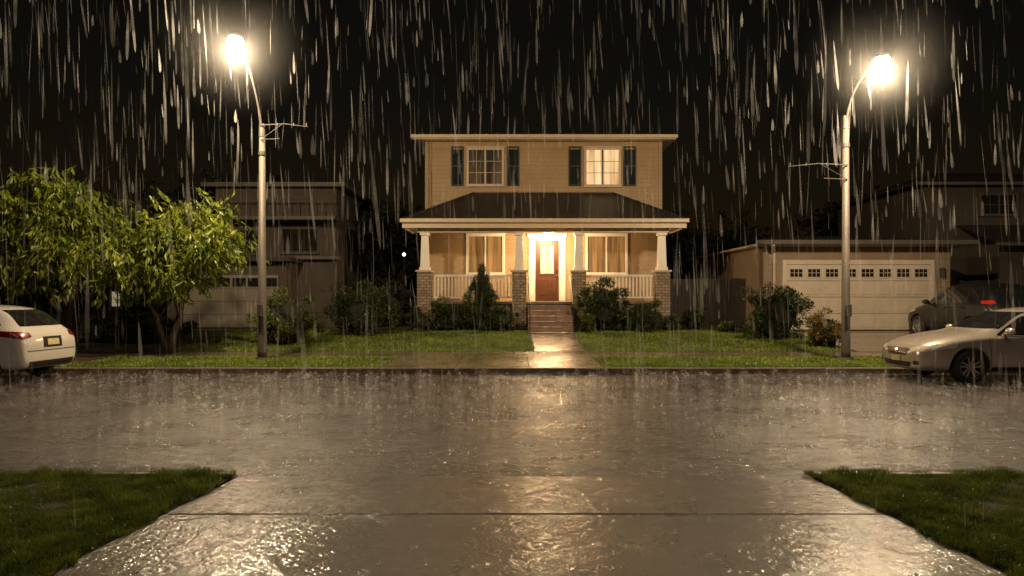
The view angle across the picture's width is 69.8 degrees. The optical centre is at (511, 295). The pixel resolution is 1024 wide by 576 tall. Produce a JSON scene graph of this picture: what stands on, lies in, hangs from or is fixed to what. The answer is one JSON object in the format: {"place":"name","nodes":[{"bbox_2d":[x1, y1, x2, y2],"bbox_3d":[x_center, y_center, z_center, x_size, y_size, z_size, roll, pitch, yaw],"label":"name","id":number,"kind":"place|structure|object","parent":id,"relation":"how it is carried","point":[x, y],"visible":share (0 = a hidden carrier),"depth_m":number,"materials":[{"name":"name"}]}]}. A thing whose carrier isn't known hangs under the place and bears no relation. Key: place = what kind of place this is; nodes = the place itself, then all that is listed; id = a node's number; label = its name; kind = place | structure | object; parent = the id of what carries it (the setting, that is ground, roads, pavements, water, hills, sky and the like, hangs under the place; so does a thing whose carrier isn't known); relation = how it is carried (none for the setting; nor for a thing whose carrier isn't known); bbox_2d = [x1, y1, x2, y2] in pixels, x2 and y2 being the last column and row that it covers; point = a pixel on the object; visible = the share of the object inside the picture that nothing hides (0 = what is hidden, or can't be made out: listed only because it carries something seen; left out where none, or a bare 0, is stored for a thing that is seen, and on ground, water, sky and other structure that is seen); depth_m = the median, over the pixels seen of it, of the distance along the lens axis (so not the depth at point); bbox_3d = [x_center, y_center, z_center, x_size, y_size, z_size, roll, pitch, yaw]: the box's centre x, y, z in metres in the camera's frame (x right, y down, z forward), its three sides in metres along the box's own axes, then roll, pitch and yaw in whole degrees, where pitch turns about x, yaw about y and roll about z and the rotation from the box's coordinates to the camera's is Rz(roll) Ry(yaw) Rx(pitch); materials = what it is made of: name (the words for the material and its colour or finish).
{"place":"outdoors","nodes":[
{"label":"outdoors","id":0,"kind":"place"},
{"bbox_2d":[64,329,257,363],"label":"neighbor driveway","id":1,"kind":"structure","parent":0,"point":[77,359],"depth_m":20.62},
{"bbox_2d":[49,306,895,366],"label":"lawn","id":2,"kind":"structure","parent":0,"point":[402,338],"depth_m":21.27,"materials":[{"name":"plant"}]},
{"bbox_2d":[0,196,119,317],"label":"tree","id":3,"kind":"object","parent":2,"relation":"on","point":[38,301],"visible":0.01,"depth_m":24.92,"materials":[{"name":"green plant"}]},
{"bbox_2d":[0,161,145,349],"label":"tree","id":4,"kind":"object","parent":2,"relation":"on","point":[35,235],"visible":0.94,"depth_m":19.65,"materials":[{"name":"green plant"}]},
{"bbox_2d":[108,286,122,352],"bbox_3d":[-10.800,0.660,20.000,0.300,1.880,0.300,0,0,0],"label":"garden lantern","id":5,"kind":"object","parent":2,"relation":"on","point":[114,295],"visible":0.73,"depth_m":19.93,"materials":[{"name":"black"}]},
{"bbox_2d":[81,304,199,343],"bbox_3d":[-11.421,0.947,22.511,3.621,1.453,1.784,0,0,0],"label":"shrub","id":6,"kind":"object","parent":2,"relation":"on","point":[137,327],"visible":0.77,"depth_m":22.18,"materials":[{"name":"green plant"}]},
{"bbox_2d":[58,185,269,353],"bbox_3d":[-9.163,-0.726,19.522,4.474,4.683,5.193,0,0,0],"label":"tree","id":7,"kind":"object","parent":2,"relation":"on","point":[174,256],"visible":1,"depth_m":19.05,"materials":[{"name":"green plant"}]},
{"bbox_2d":[123,152,243,233],"bbox_3d":[-13.848,-2.218,31.207,5.603,7.338,7.401,0,0,0],"label":"tree","id":8,"kind":"object","parent":2,"relation":"on","point":[172,197],"visible":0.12,"depth_m":29.14,"materials":[{"name":"green plant"}]},
{"bbox_2d":[167,262,296,328],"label":"garage walls","id":9,"kind":"structure","parent":2,"relation":"on","point":[286,272],"depth_m":26.80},
{"bbox_2d":[183,275,277,327],"bbox_3d":[-10.275,0.195,26.774,3.450,1.910,0.048,0,0,0],"label":"garage door","id":10,"kind":"structure","parent":9,"relation":"in","point":[230,299],"depth_m":26.75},
{"bbox_2d":[194,278,276,285],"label":"garage windows","id":11,"kind":"structure","parent":10,"relation":"in","point":[251,281],"depth_m":26.73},
{"bbox_2d":[211,257,303,262],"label":"garage roof","id":12,"kind":"structure","parent":9,"relation":"on","point":[276,259],"depth_m":26.40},
{"bbox_2d":[227,32,307,359],"bbox_3d":[-6.200,-3.010,16.500,3.800,9.220,3.800,0,0,0],"label":"street lamp","id":13,"kind":"object","parent":2,"relation":"on","point":[235,40],"visible":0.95,"depth_m":17.92,"materials":[{"name":"metal"}]},
{"bbox_2d":[245,285,328,344],"bbox_3d":[-6.788,0.668,22.047,2.132,2.006,1.659,0,0,-39],"label":"hedge","id":14,"kind":"object","parent":2,"relation":"on","point":[288,322],"visible":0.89,"depth_m":21.82,"materials":[{"name":"green plant"}]},
{"bbox_2d":[215,188,373,326],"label":"walls","id":15,"kind":"structure","parent":2,"relation":"on","point":[335,239],"depth_m":28.20,"materials":[{"name":"paint"}]},
{"bbox_2d":[231,227,257,255],"bbox_3d":[-10.250,-2.100,28.154,1.380,1.100,0.089,0,0,0],"label":"window frame","id":16,"kind":"object","parent":15,"relation":"attached to","point":[245,229],"visible":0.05,"depth_m":28.14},
{"bbox_2d":[232,231,257,252],"bbox_3d":[-10.250,-2.087,28.189,1.120,0.847,0.018,0,0,0],"label":"window pane","id":17,"kind":"object","parent":16,"relation":"in","point":[249,236],"visible":0.21,"depth_m":28.18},
{"bbox_2d":[212,216,339,221],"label":"balcony slab","id":18,"kind":"structure","parent":15,"relation":"attached to","point":[292,219],"depth_m":27.33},
{"bbox_2d":[209,197,333,215],"bbox_3d":[-8.975,-3.341,27.340,4.650,0.718,0.040,0,0,0],"label":"balcony railing","id":19,"kind":"object","parent":18,"relation":"on","point":[273,203],"visible":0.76,"depth_m":27.32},
{"bbox_2d":[201,182,382,211],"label":"flat roof","id":20,"kind":"structure","parent":15,"relation":"on","point":[349,190],"depth_m":27.87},
{"bbox_2d":[279,226,319,253],"bbox_3d":[-8.150,-2.150,28.154,1.580,1.100,0.089,0,0,0],"label":"window frame","id":21,"kind":"object","parent":15,"relation":"attached to","point":[295,227],"visible":1,"depth_m":28.14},
{"bbox_2d":[290,229,308,250],"bbox_3d":[-8.150,-2.136,28.165,0.708,0.847,0.029,0,0,0],"label":"window sash","id":22,"kind":"object","parent":21,"relation":"in","point":[299,239],"depth_m":28.16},
{"bbox_2d":[283,229,316,250],"bbox_3d":[-8.150,-2.136,28.189,1.320,0.847,0.018,0,0,0],"label":"window pane","id":23,"kind":"object","parent":21,"relation":"in","point":[304,239],"visible":1,"depth_m":28.18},
{"bbox_2d":[295,256,339,259],"bbox_3d":[-7.420,-1.460,28.049,1.640,0.120,0.298,0,0,0],"label":"band","id":24,"kind":"object","parent":15,"relation":"attached to","point":[319,257],"visible":0.86,"depth_m":27.90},
{"bbox_2d":[322,279,400,336],"bbox_3d":[-5.006,0.476,24.121,2.673,2.165,1.473,0,0,0],"label":"hedge","id":25,"kind":"object","parent":2,"relation":"on","point":[359,313],"visible":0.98,"depth_m":23.91,"materials":[{"name":"green plant"}]},
{"bbox_2d":[323,276,416,322],"bbox_3d":[-5.578,0.320,28.664,4.949,2.164,1.490,0,0,0],"label":"hedge","id":26,"kind":"object","parent":2,"relation":"on","point":[391,298],"visible":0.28,"depth_m":28.44,"materials":[{"name":"green plant"}]},
{"bbox_2d":[346,198,423,321],"bbox_3d":[-5.477,-1.656,33.427,7.844,6.203,5.908,0,0,-44],"label":"tree","id":27,"kind":"object","parent":2,"relation":"on","point":[374,242],"visible":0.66,"depth_m":32.37,"materials":[{"name":"green plant"}]},
{"bbox_2d":[402,250,405,323],"bbox_3d":[-4.550,-0.369,30.942,0.140,3.137,0.217,0,0,0],"label":"lamp post","id":28,"kind":"object","parent":2,"relation":"on","point":[403,254],"visible":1,"depth_m":30.96,"materials":[{"name":"black"}]},
{"bbox_2d":[400,306,430,330],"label":"bush","id":29,"kind":"object","parent":2,"relation":"on","point":[412,318],"visible":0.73,"depth_m":25.39,"materials":[{"name":"green plant"}]},
{"bbox_2d":[412,311,439,331],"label":"shrub","id":30,"kind":"object","parent":2,"relation":"on","point":[425,324],"visible":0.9,"depth_m":25.05,"materials":[{"name":"green plant"}]},
{"bbox_2d":[0,174,879,314],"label":"distant trees","id":31,"kind":"object","parent":2,"relation":"on","point":[829,229],"visible":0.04,"depth_m":48.76,"materials":[{"name":"green plant"}]},
{"bbox_2d":[428,296,473,330],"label":"shrub","id":32,"kind":"object","parent":2,"relation":"on","point":[448,317],"visible":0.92,"depth_m":25.27,"materials":[{"name":"green plant"}]},
{"bbox_2d":[462,263,499,331],"bbox_3d":[-1.057,0.086,25.407,1.564,2.537,1.032,0,0,0],"label":"conifer shrub","id":33,"kind":"object","parent":2,"relation":"on","point":[484,296],"visible":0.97,"depth_m":25.30,"materials":[{"name":"green plant"}]},
{"bbox_2d":[485,305,518,331],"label":"shrub","id":34,"kind":"object","parent":2,"relation":"on","point":[504,319],"visible":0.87,"depth_m":25.17,"materials":[{"name":"green plant"}]},
{"bbox_2d":[429,233,657,300],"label":"ground floor walls","id":35,"kind":"structure","parent":2,"relation":"on","point":[447,253],"depth_m":28.70,"materials":[{"name":"beige"}]},
{"bbox_2d":[465,233,505,274],"bbox_3d":[-1.040,-1.640,28.654,1.600,1.680,0.089,0,0,0],"label":"window frame","id":36,"kind":"object","parent":35,"relation":"attached to","point":[485,234],"visible":0.86,"depth_m":28.64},
{"bbox_2d":[469,236,501,271],"bbox_3d":[-1.040,-1.625,28.689,1.320,1.410,0.018,0,0,0],"label":"window pane","id":37,"kind":"object","parent":36,"relation":"in","point":[493,252],"visible":1,"depth_m":28.68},
{"bbox_2d":[432,150,657,207],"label":"house wall","id":38,"kind":"structure","parent":35,"relation":"on","point":[543,170],"depth_m":28.70,"materials":[{"name":"beige"}]},
{"bbox_2d":[425,142,428,208],"bbox_3d":[-3.330,-4.510,28.747,0.140,3.020,0.145,0,0,0],"label":"corner board","id":39,"kind":"object","parent":38,"relation":"attached to","point":[426,175],"visible":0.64,"depth_m":28.68,"materials":[{"name":"beige"}]},
{"bbox_2d":[451,146,463,185],"bbox_3d":[-2.130,-5.075,28.674,0.480,1.550,0.049,0,0,0],"label":"shutter","id":40,"kind":"object","parent":38,"relation":"attached to","point":[457,167],"visible":1,"depth_m":28.66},
{"bbox_2d":[465,146,504,186],"bbox_3d":[-1.045,-5.060,28.654,1.550,1.580,0.089,0,0,0],"label":"window frame","id":41,"kind":"object","parent":38,"relation":"attached to","point":[468,148],"visible":1,"depth_m":28.64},
{"bbox_2d":[469,150,501,183],"bbox_3d":[-1.045,-5.046,28.689,1.290,1.327,0.018,0,0,0],"label":"window pane","id":42,"kind":"object","parent":41,"relation":"in","point":[493,160],"visible":1,"depth_m":28.68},
{"bbox_2d":[469,150,501,183],"bbox_3d":[-1.045,-5.046,28.665,1.290,1.327,0.029,0,0,0],"label":"window sash","id":43,"kind":"object","parent":41,"relation":"in","point":[484,172],"depth_m":28.65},
{"bbox_2d":[507,146,518,185],"bbox_3d":[0.040,-5.075,28.674,0.480,1.550,0.049,0,0,0],"label":"shutter","id":44,"kind":"object","parent":38,"relation":"attached to","point":[512,167],"visible":1,"depth_m":28.67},
{"bbox_2d":[412,138,675,157],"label":"eave soffit","id":45,"kind":"structure","parent":38,"relation":"attached to","point":[420,143],"depth_m":28.45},
{"bbox_2d":[432,142,657,149],"bbox_3d":[1.235,-5.865,28.684,8.970,0.290,0.029,0,0,0],"label":"frieze board","id":46,"kind":"object","parent":38,"relation":"attached to","point":[548,145],"visible":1,"depth_m":28.67,"materials":[{"name":"beige"}]},
{"bbox_2d":[569,146,580,185],"bbox_3d":[2.460,-5.075,28.674,0.480,1.550,0.049,0,0,0],"label":"shutter","id":47,"kind":"object","parent":38,"relation":"attached to","point":[574,167],"visible":1,"depth_m":28.67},
{"bbox_2d":[583,146,621,186],"bbox_3d":[3.540,-5.050,28.654,1.520,1.600,0.089,0,0,0],"label":"window frame","id":48,"kind":"object","parent":38,"relation":"attached to","point":[586,148],"visible":1,"depth_m":28.64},
{"bbox_2d":[587,150,618,183],"bbox_3d":[3.540,-5.037,28.689,1.260,1.347,0.018,0,0,0],"label":"window pane","id":49,"kind":"object","parent":48,"relation":"in","point":[610,172],"visible":1,"depth_m":28.68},
{"bbox_2d":[587,150,618,183],"bbox_3d":[3.540,-5.037,28.665,1.260,1.347,0.029,0,0,0],"label":"window sash","id":50,"kind":"object","parent":48,"relation":"in","point":[602,161],"depth_m":28.65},
{"bbox_2d":[623,146,635,185],"bbox_3d":[4.600,-5.075,28.674,0.500,1.550,0.049,0,0,0],"label":"shutter","id":51,"kind":"object","parent":38,"relation":"attached to","point":[629,167],"visible":1,"depth_m":28.67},
{"bbox_2d":[658,142,661,208],"bbox_3d":[5.800,-4.510,28.747,0.140,3.020,0.145,0,0,0],"label":"corner board","id":52,"kind":"object","parent":38,"relation":"attached to","point":[660,175],"visible":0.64,"depth_m":28.68,"materials":[{"name":"beige"}]},
{"bbox_2d":[527,233,566,300],"bbox_3d":[1.370,-1.121,28.654,1.560,2.638,0.089,0,0,0],"label":"door surround","id":53,"kind":"object","parent":35,"relation":"attached to","point":[559,237],"visible":0.92,"depth_m":28.63,"materials":[{"name":"white paint"}]},
{"bbox_2d":[535,241,558,300],"bbox_3d":[1.370,-0.990,28.674,0.920,2.340,0.049,0,0,0],"label":"front door","id":54,"kind":"structure","parent":53,"relation":"attached to","point":[546,286],"depth_m":28.67,"materials":[{"name":"red wood"}]},
{"bbox_2d":[540,246,553,272],"bbox_3d":[1.370,-1.420,28.665,0.518,1.078,0.009,0,0,0],"label":"door glass","id":55,"kind":"object","parent":54,"relation":"attached to","point":[546,259],"visible":1,"depth_m":28.66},
{"bbox_2d":[584,233,628,274],"bbox_3d":[3.690,-1.640,28.654,1.740,1.680,0.089,0,0,0],"label":"window frame","id":56,"kind":"object","parent":35,"relation":"attached to","point":[607,234],"visible":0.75,"depth_m":28.64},
{"bbox_2d":[588,236,624,271],"bbox_3d":[3.690,-1.625,28.689,1.460,1.410,0.018,0,0,0],"label":"window pane","id":57,"kind":"object","parent":56,"relation":"in","point":[597,253],"visible":1,"depth_m":28.68,"materials":[{"name":"glass"}]},
{"bbox_2d":[417,272,669,329],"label":"stone piers","id":58,"kind":"structure","parent":2,"relation":"on","point":[661,286],"depth_m":26.22,"materials":[{"name":"brick"}]},
{"bbox_2d":[432,275,653,297],"bbox_3d":[1.130,-0.345,26.480,8.000,0.850,0.100,0,0,0],"label":"porch railing","id":59,"kind":"object","parent":58,"relation":"attached to","point":[510,276],"visible":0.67,"depth_m":26.46,"materials":[{"name":"white paint"}]},
{"bbox_2d":[432,304,654,328],"bbox_3d":[1.140,0.851,26.470,9.000,1.098,0.260,0,0,0],"label":"porch skirt","id":60,"kind":"object","parent":58,"relation":"attached to","point":[507,307],"visible":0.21,"depth_m":26.34,"materials":[{"name":"stone"}]},
{"bbox_2d":[415,270,671,271],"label":"pier caps","id":61,"kind":"object","parent":58,"relation":"on","point":[569,271],"visible":0.91,"depth_m":26.17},
{"bbox_2d":[419,233,667,269],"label":"porch columns","id":62,"kind":"structure","parent":61,"relation":"on","point":[578,257],"depth_m":26.34,"materials":[{"name":"paint"}]},
{"bbox_2d":[417,228,668,232],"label":"porch beam","id":63,"kind":"structure","parent":62,"relation":"on","point":[542,230],"depth_m":26.38,"materials":[{"name":"wood"}]},
{"bbox_2d":[403,192,684,217],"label":"porch roof","id":64,"kind":"structure","parent":62,"relation":"on","point":[543,206],"depth_m":27.19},
{"bbox_2d":[402,223,686,227],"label":"porch fascia","id":65,"kind":"structure","parent":64,"relation":"attached to","point":[544,225],"depth_m":26.05,"materials":[{"name":"wood"}]},
{"bbox_2d":[399,218,689,222],"bbox_3d":[1.150,-2.675,25.983,10.260,0.150,0.127,0,0,0],"label":"porch gutter","id":66,"kind":"object","parent":65,"relation":"attached to","point":[544,220],"visible":1,"depth_m":25.92,"materials":[{"name":"metal"}]},
{"bbox_2d":[528,307,574,333],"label":"front steps","id":67,"kind":"structure","parent":2,"relation":"on","point":[551,319],"depth_m":25.37,"materials":[{"name":"brick"}]},
{"bbox_2d":[527,306,574,332],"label":"step treads","id":68,"kind":"object","parent":67,"relation":"on","point":[550,321],"visible":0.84,"depth_m":25.06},
{"bbox_2d":[528,276,573,331],"bbox_3d":[1.330,0.267,25.400,1.496,1.965,1.619,0,0,0],"label":"step handrail","id":69,"kind":"object","parent":67,"relation":"on","point":[529,303],"visible":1,"depth_m":24.64,"materials":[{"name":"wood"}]},
{"bbox_2d":[579,313,596,332],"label":"shrub","id":70,"kind":"object","parent":2,"relation":"on","point":[587,323],"visible":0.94,"depth_m":24.86,"materials":[{"name":"green plant"}]},
{"bbox_2d":[575,276,630,331],"bbox_3d":[3.195,0.345,25.454,2.129,2.121,1.529,0,0,0],"label":"shrub","id":71,"kind":"object","parent":2,"relation":"on","point":[602,304],"visible":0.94,"depth_m":25.13,"materials":[{"name":"green plant"}]},
{"bbox_2d":[614,299,666,331],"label":"shrub","id":72,"kind":"object","parent":2,"relation":"on","point":[642,316],"visible":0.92,"depth_m":25.18,"materials":[{"name":"green plant"}]},
{"bbox_2d":[663,313,681,329],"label":"shrub","id":73,"kind":"object","parent":2,"relation":"on","point":[673,321],"visible":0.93,"depth_m":25.67,"materials":[{"name":"green plant"}]},
{"bbox_2d":[680,306,706,328],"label":"shrub","id":74,"kind":"object","parent":2,"relation":"on","point":[693,318],"visible":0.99,"depth_m":26.42,"materials":[{"name":"green plant"}]},
{"bbox_2d":[670,278,745,327],"bbox_3d":[7.376,0.316,27.625,2.852,1.968,0.070,0,0,0],"label":"wooden fence","id":75,"kind":"object","parent":2,"relation":"on","point":[719,299],"visible":0.63,"depth_m":27.59,"materials":[{"name":"brown wood"}]},
{"bbox_2d":[666,205,762,278],"bbox_3d":[9.616,-1.505,37.390,6.772,5.883,7.233,0,0,0],"label":"tree","id":76,"kind":"object","parent":2,"relation":"on","point":[687,244],"visible":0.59,"depth_m":36.31,"materials":[{"name":"green plant"}]},
{"bbox_2d":[718,321,735,332],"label":"shrub","id":77,"kind":"object","parent":2,"relation":"on","point":[726,327],"visible":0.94,"depth_m":24.81,"materials":[{"name":"green plant"}]},
{"bbox_2d":[739,281,814,340],"bbox_3d":[8.384,0.559,23.352,2.437,2.103,1.884,0,0,0],"label":"bush","id":78,"kind":"object","parent":2,"relation":"on","point":[774,314],"visible":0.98,"depth_m":22.97,"materials":[{"name":"green plant"}]},
{"bbox_2d":[804,307,850,347],"bbox_3d":[9.075,0.939,21.189,1.347,1.314,0.969,0,0,37],"label":"shrub","id":79,"kind":"object","parent":2,"relation":"on","point":[823,331],"visible":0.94,"depth_m":21.14,"materials":[{"name":"yellow plant"}]},
{"bbox_2d":[691,236,978,329],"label":"neighbor garage","id":80,"kind":"structure","parent":2,"relation":"on","point":[894,282],"depth_m":25.65,"materials":[{"name":"beige"}]},
{"bbox_2d":[787,265,928,329],"bbox_3d":[12.110,0.040,25.667,4.980,2.268,0.065,0,0,0],"label":"garage door","id":81,"kind":"structure","parent":80,"relation":"in","point":[867,295],"depth_m":25.65,"materials":[{"name":"paint"}]},
{"bbox_2d":[789,268,927,277],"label":"garage window frames","id":82,"kind":"structure","parent":80,"relation":"in","point":[789,268],"depth_m":25.63,"materials":[{"name":"paint"}]},
{"bbox_2d":[790,269,926,276],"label":"garage window panes","id":83,"kind":"structure","parent":80,"relation":"in","point":[811,272],"depth_m":25.62,"materials":[{"name":"black glass"}]},
{"bbox_2d":[788,52,890,359],"bbox_3d":[8.220,-2.760,16.350,3.800,8.720,3.800,0,0,0],"label":"street lamp","id":84,"kind":"object","parent":2,"relation":"on","point":[881,61],"visible":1,"depth_m":17.92,"materials":[{"name":"metal"}]},
{"bbox_2d":[838,186,1023,280],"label":"walls","id":85,"kind":"structure","parent":2,"relation":"on","point":[932,212],"depth_m":30.00,"materials":[{"name":"paint"}]},
{"bbox_2d":[823,173,1023,209],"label":"roof","id":86,"kind":"structure","parent":85,"relation":"on","point":[954,177],"depth_m":32.56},
{"bbox_2d":[917,182,1023,184],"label":"gutter","id":87,"kind":"object","parent":86,"relation":"attached to","point":[970,183],"visible":1,"depth_m":29.38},
{"bbox_2d":[956,225,1023,241],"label":"wing roof","id":88,"kind":"structure","parent":85,"relation":"attached to","point":[1004,233],"depth_m":28.98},
{"bbox_2d":[995,242,1023,245],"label":"gutter","id":89,"kind":"object","parent":88,"relation":"attached to","point":[1009,243],"visible":1,"depth_m":27.28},
{"bbox_2d":[978,192,1020,216],"bbox_3d":[19.900,-3.750,29.954,1.680,1.000,0.089,0,0,0],"label":"window frame","id":90,"kind":"object","parent":85,"relation":"attached to","point":[998,215],"visible":1,"depth_m":29.94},
{"bbox_2d":[982,195,1015,213],"bbox_3d":[19.900,-3.736,29.989,1.420,0.747,0.018,0,0,0],"label":"window pane","id":91,"kind":"object","parent":90,"relation":"in","point":[993,199],"visible":1,"depth_m":29.98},
{"bbox_2d":[982,195,1016,213],"bbox_3d":[19.900,-3.736,29.965,1.420,0.747,0.029,0,0,0],"label":"window sash","id":92,"kind":"object","parent":90,"relation":"in","point":[998,204],"depth_m":29.96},
{"bbox_2d":[950,280,997,286],"bbox_3d":[16.969,0.340,28.025,3.138,1.919,0.070,0,0,0],"label":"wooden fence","id":93,"kind":"object","parent":2,"relation":"on","point":[954,282],"visible":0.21,"depth_m":27.99,"materials":[{"name":"brown wood"}]},
{"bbox_2d":[967,244,1023,285],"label":"wing","id":94,"kind":"structure","parent":2,"relation":"on","point":[1002,264],"depth_m":28.16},
{"bbox_2d":[75,352,881,356],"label":"sidewalk","id":95,"kind":"structure","parent":0,"point":[460,354],"depth_m":19.50,"materials":[{"name":"concrete"}]},
{"bbox_2d":[485,236,485,271],"bbox_3d":[-1.040,-1.625,28.665,0.060,1.410,0.029,0,0,0],"label":"window sash","id":96,"kind":"object","parent":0,"point":[485,252],"depth_m":28.65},
{"bbox_2d":[384,333,602,366],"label":"concrete path","id":97,"kind":"structure","parent":0,"point":[555,342],"depth_m":17.79,"materials":[{"name":"concrete"}]},
{"bbox_2d":[0,298,1023,575],"bbox_3d":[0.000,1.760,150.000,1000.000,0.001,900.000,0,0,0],"label":"ground","id":98,"kind":"structure","parent":0,"point":[830,486],"depth_m":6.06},
{"bbox_2d":[1,472,1023,484],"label":"curb","id":99,"kind":"structure","parent":98,"relation":"on","point":[232,477],"depth_m":6.78,"materials":[{"name":"concrete"}]},
{"bbox_2d":[2,367,1023,373],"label":"curb","id":100,"kind":"structure","parent":98,"relation":"on","point":[450,370],"depth_m":16.00,"materials":[{"name":"concrete"}]},
{"bbox_2d":[0,374,1023,477],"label":"road","id":101,"kind":"structure","parent":0,"point":[581,430],"depth_m":9.71,"materials":[{"name":"asphalt"}]},
{"bbox_2d":[0,305,74,376],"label":"parked car","id":102,"kind":"object","parent":101,"relation":"on","point":[33,341],"visible":1,"depth_m":14.57,"materials":[{"name":"white paint"}]},
{"bbox_2d":[0,365,1023,575],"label":"rain splashes","id":103,"kind":"object","parent":101,"relation":"on","point":[309,374],"visible":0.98,"depth_m":11.92,"materials":[{"name":"liquid"}]},
{"bbox_2d":[882,307,1023,383],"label":"parked car","id":104,"kind":"object","parent":101,"relation":"on","point":[973,349],"visible":1,"depth_m":14.21,"materials":[{"name":"silver metal"}]},
{"bbox_2d":[0,0,1023,297],"label":"sky","id":105,"kind":"structure","parent":0,"point":[749,90],"materials":[{"name":"black"}]},
{"bbox_2d":[49,476,1005,575],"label":"driveway","id":106,"kind":"structure","parent":0,"point":[389,523],"depth_m":5.16,"materials":[{"name":"concrete"}]},
{"bbox_2d":[471,133,610,133],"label":"roof","id":107,"kind":"structure","parent":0,"point":[540,133],"depth_m":31.16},
{"bbox_2d":[410,134,677,137],"bbox_3d":[1.235,-6.130,28.139,10.250,0.140,0.118,0,0,0],"label":"gutter","id":108,"kind":"object","parent":107,"relation":"attached to","point":[543,135],"visible":1,"depth_m":28.08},
{"bbox_2d":[407,228,679,232],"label":"porch ceiling","id":109,"kind":"structure","parent":0,"point":[413,230],"depth_m":27.14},
{"bbox_2d":[433,301,670,303],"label":"porch floor","id":110,"kind":"structure","parent":0,"point":[534,302],"depth_m":26.25,"materials":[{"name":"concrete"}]},
{"bbox_2d":[606,236,606,271],"bbox_3d":[3.690,-1.625,28.665,0.060,1.410,0.029,0,0,0],"label":"window sash","id":111,"kind":"object","parent":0,"point":[606,253],"depth_m":28.65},
{"bbox_2d":[790,330,931,351],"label":"neighbor driveway","id":112,"kind":"structure","parent":0,"point":[868,340],"depth_m":23.22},
{"bbox_2d":[908,283,1023,332],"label":"parked suv","id":113,"kind":"object","parent":112,"relation":"on","point":[954,304],"visible":0.67,"depth_m":22.18,"materials":[{"name":"black paint"}]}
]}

